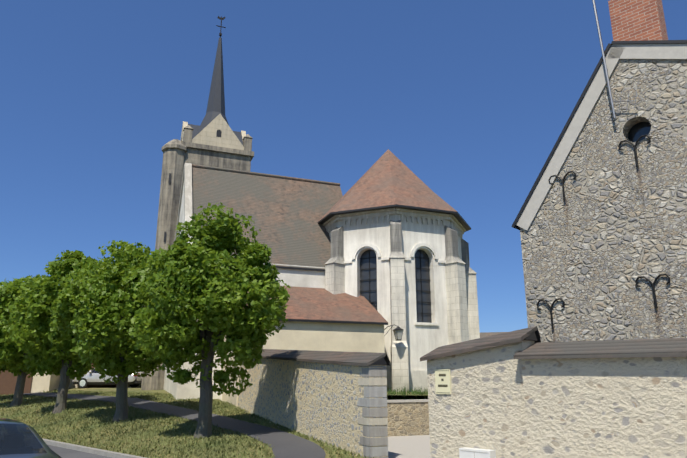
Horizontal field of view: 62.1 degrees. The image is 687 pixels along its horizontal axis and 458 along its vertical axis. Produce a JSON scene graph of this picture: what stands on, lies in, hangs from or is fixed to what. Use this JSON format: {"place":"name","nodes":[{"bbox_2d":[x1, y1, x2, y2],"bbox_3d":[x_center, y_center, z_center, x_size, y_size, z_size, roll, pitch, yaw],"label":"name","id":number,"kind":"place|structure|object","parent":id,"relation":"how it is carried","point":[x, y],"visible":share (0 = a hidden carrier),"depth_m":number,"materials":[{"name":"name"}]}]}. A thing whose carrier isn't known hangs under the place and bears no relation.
{"place":"outdoors","nodes":[
{"label":"outdoors","id":0,"kind":"place"},
{"bbox_2d":[0,370,31,394],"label":"wall","id":1,"kind":"structure","parent":0,"point":[8,380],"depth_m":33.83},
{"bbox_2d":[48,445,111,457],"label":"road","id":2,"kind":"structure","parent":0,"point":[64,452],"depth_m":14.48,"materials":[{"name":"grey asphalt"}]},
{"bbox_2d":[0,418,61,457],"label":"car","id":3,"kind":"object","parent":2,"relation":"on","point":[18,439],"visible":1,"depth_m":7.71,"materials":[{"name":"grey paint"}]},
{"bbox_2d":[42,438,145,457],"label":"kerb","id":4,"kind":"structure","parent":2,"relation":"on","point":[107,453],"depth_m":14.64,"materials":[{"name":"concrete"}]},
{"bbox_2d":[88,364,116,387],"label":"barn doors","id":5,"kind":"structure","parent":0,"point":[101,386],"depth_m":36.62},
{"bbox_2d":[0,388,373,457],"bbox_3d":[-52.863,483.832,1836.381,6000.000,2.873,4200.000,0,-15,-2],"label":"ground","id":6,"kind":"structure","parent":0,"point":[137,390],"depth_m":17.94,"materials":[{"name":"green plant"}]},
{"bbox_2d":[0,281,15,374],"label":"tree","id":7,"kind":"object","parent":6,"relation":"on","point":[2,369],"depth_m":30.09,"materials":[{"name":"green plant"}]},
{"bbox_2d":[0,274,63,406],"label":"tree","id":8,"kind":"object","parent":6,"relation":"on","point":[11,355],"visible":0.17,"depth_m":25.86,"materials":[{"name":"green plant"}]},
{"bbox_2d":[30,373,59,392],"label":"house walls","id":9,"kind":"structure","parent":6,"relation":"on","point":[48,382],"depth_m":34.24,"materials":[{"name":"beige paint"}]},
{"bbox_2d":[7,250,112,413],"bbox_3d":[-10.847,4.048,23.000,4.677,6.531,4.440,0,-15,-2],"label":"tree","id":10,"kind":"object","parent":6,"relation":"on","point":[56,356],"visible":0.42,"depth_m":22.16,"materials":[{"name":"green plant"}]},
{"bbox_2d":[72,368,141,387],"bbox_3d":[-14.899,9.423,36.483,4.300,1.444,2.040,-2,-15,6],"label":"white car","id":11,"kind":"object","parent":6,"relation":"on","point":[90,377],"visible":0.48,"depth_m":35.65,"materials":[{"name":"white paint"}]},
{"bbox_2d":[69,358,144,388],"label":"barn walls","id":12,"kind":"structure","parent":6,"relation":"on","point":[71,385],"depth_m":36.47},
{"bbox_2d":[52,240,164,421],"bbox_3d":[-7.734,3.563,20.229,4.812,6.269,4.932,0,-15,-2],"label":"tree","id":13,"kind":"object","parent":6,"relation":"on","point":[92,307],"visible":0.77,"depth_m":19.10,"materials":[{"name":"green plant"}]},
{"bbox_2d":[23,392,325,457],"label":"footpath","id":14,"kind":"structure","parent":6,"relation":"on","point":[285,444],"depth_m":16.98,"materials":[{"name":"grey asphalt"}]},
{"bbox_2d":[129,202,290,438],"bbox_3d":[-3.772,2.550,16.565,4.397,6.779,4.429,0,-15,-2],"label":"tree","id":15,"kind":"object","parent":6,"relation":"on","point":[210,283],"visible":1,"depth_m":15.78,"materials":[{"name":"green plant"}]},
{"bbox_2d":[141,16,479,406],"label":"church","id":16,"kind":"structure","parent":6,"relation":"on","point":[374,258],"depth_m":28.20,"materials":[{"name":"stone"}]},
{"bbox_2d":[238,358,387,457],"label":"wall","id":17,"kind":"structure","parent":6,"relation":"on","point":[318,401],"depth_m":15.73,"materials":[{"name":"beige stone"}]},
{"bbox_2d":[259,349,389,365],"bbox_3d":[-1.597,3.986,18.042,0.620,0.910,11.070,7,-16,-25],"label":"wall coping","id":18,"kind":"object","parent":17,"relation":"on","point":[353,358],"depth_m":15.22,"materials":[{"name":"tile"}]},
{"bbox_2d":[358,366,387,457],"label":"wall quoins","id":19,"kind":"object","parent":17,"relation":"attached to","point":[375,431],"depth_m":12.92,"materials":[{"name":"stone"}]},
{"bbox_2d":[387,402,428,436],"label":"terrace wall","id":20,"kind":"structure","parent":6,"relation":"on","point":[408,418],"depth_m":18.77,"materials":[{"name":"beige stone"}]},
{"bbox_2d":[387,399,427,402],"bbox_3d":[4.115,5.975,19.932,12.060,0.070,0.560,6,-16,-21],"label":"wall coping","id":21,"kind":"object","parent":20,"relation":"on","point":[410,400],"depth_m":18.96,"materials":[{"name":"beige stone"}]},
{"bbox_2d":[388,435,429,457],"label":"pavement","id":22,"kind":"structure","parent":6,"relation":"on","point":[416,446],"depth_m":15.68,"materials":[{"name":"beige concrete"}]},
{"bbox_2d":[427,340,534,457],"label":"wall segment","id":23,"kind":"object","parent":6,"relation":"on","point":[481,405],"depth_m":10.41,"materials":[{"name":"beige stone"}]},
{"bbox_2d":[435,369,450,393],"bbox_3d":[1.919,2.946,11.008,0.340,0.460,0.028,-13,-20,42],"label":"sign plaque","id":24,"kind":"object","parent":23,"relation":"attached to","point":[442,381],"visible":0.98,"depth_m":10.99,"materials":[{"name":"beige"}]},
{"bbox_2d":[420,326,540,360],"bbox_3d":[2.577,2.214,10.933,2.170,0.610,0.800,-13,-20,42],"label":"wall coping","id":25,"kind":"object","parent":23,"relation":"on","point":[531,334],"depth_m":10.63,"materials":[{"name":"tile"}]},
{"bbox_2d":[520,59,686,341],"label":"house walls","id":26,"kind":"structure","parent":6,"relation":"on","point":[604,245],"depth_m":11.08,"materials":[{"name":"beige stone"}]},
{"bbox_2d":[511,40,686,229],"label":"house roof","id":27,"kind":"structure","parent":26,"relation":"on","point":[514,225],"depth_m":11.97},
{"bbox_2d":[608,0,667,40],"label":"house chimney","id":28,"kind":"object","parent":27,"relation":"on","point":[636,20],"visible":0.55,"depth_m":11.56,"materials":[{"name":"red brick"}]},
{"bbox_2d":[516,44,686,230],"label":"gable trim","id":29,"kind":"structure","parent":26,"relation":"attached to","point":[616,53],"depth_m":11.86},
{"bbox_2d":[536,134,669,328],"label":"wall anchors","id":30,"kind":"object","parent":26,"relation":"attached to","point":[636,280],"visible":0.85,"depth_m":11.10,"materials":[{"name":"black metal"}]},
{"bbox_2d":[592,0,636,118],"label":"antenna","id":31,"kind":"object","parent":26,"relation":"attached to","point":[605,65],"visible":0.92,"depth_m":11.62,"materials":[{"name":"grey metal"}]},
{"bbox_2d":[521,357,686,457],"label":"wall segment","id":32,"kind":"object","parent":6,"relation":"on","point":[635,407],"depth_m":8.85,"materials":[{"name":"beige stone"}]},
{"bbox_2d":[513,338,686,358],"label":"wall coping","id":33,"kind":"object","parent":32,"relation":"on","point":[661,347],"depth_m":9.10,"materials":[{"name":"tile"}]},
{"bbox_2d":[0,0,686,332],"label":"sky","id":34,"kind":"structure","parent":0,"point":[474,97],"materials":[{"name":"blue"}]},
{"bbox_2d":[480,332,505,337],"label":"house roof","id":35,"kind":"structure","parent":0,"point":[484,334],"depth_m":48.23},
{"label":"pavement apron","id":36,"kind":"structure","parent":0,"visible":0},
{"bbox_2d":[459,447,495,457],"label":"meter box","id":37,"kind":"object","parent":36,"relation":"on","point":[465,452],"visible":1,"depth_m":10.09,"materials":[{"name":"white paint"}]},
{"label":"churchyard grass","id":38,"kind":"object","parent":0,"visible":0},
{"bbox_2d":[387,386,427,399],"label":"grass","id":39,"kind":"structure","parent":38,"relation":"on","point":[422,395],"depth_m":20.14,"materials":[{"name":"green plant"}]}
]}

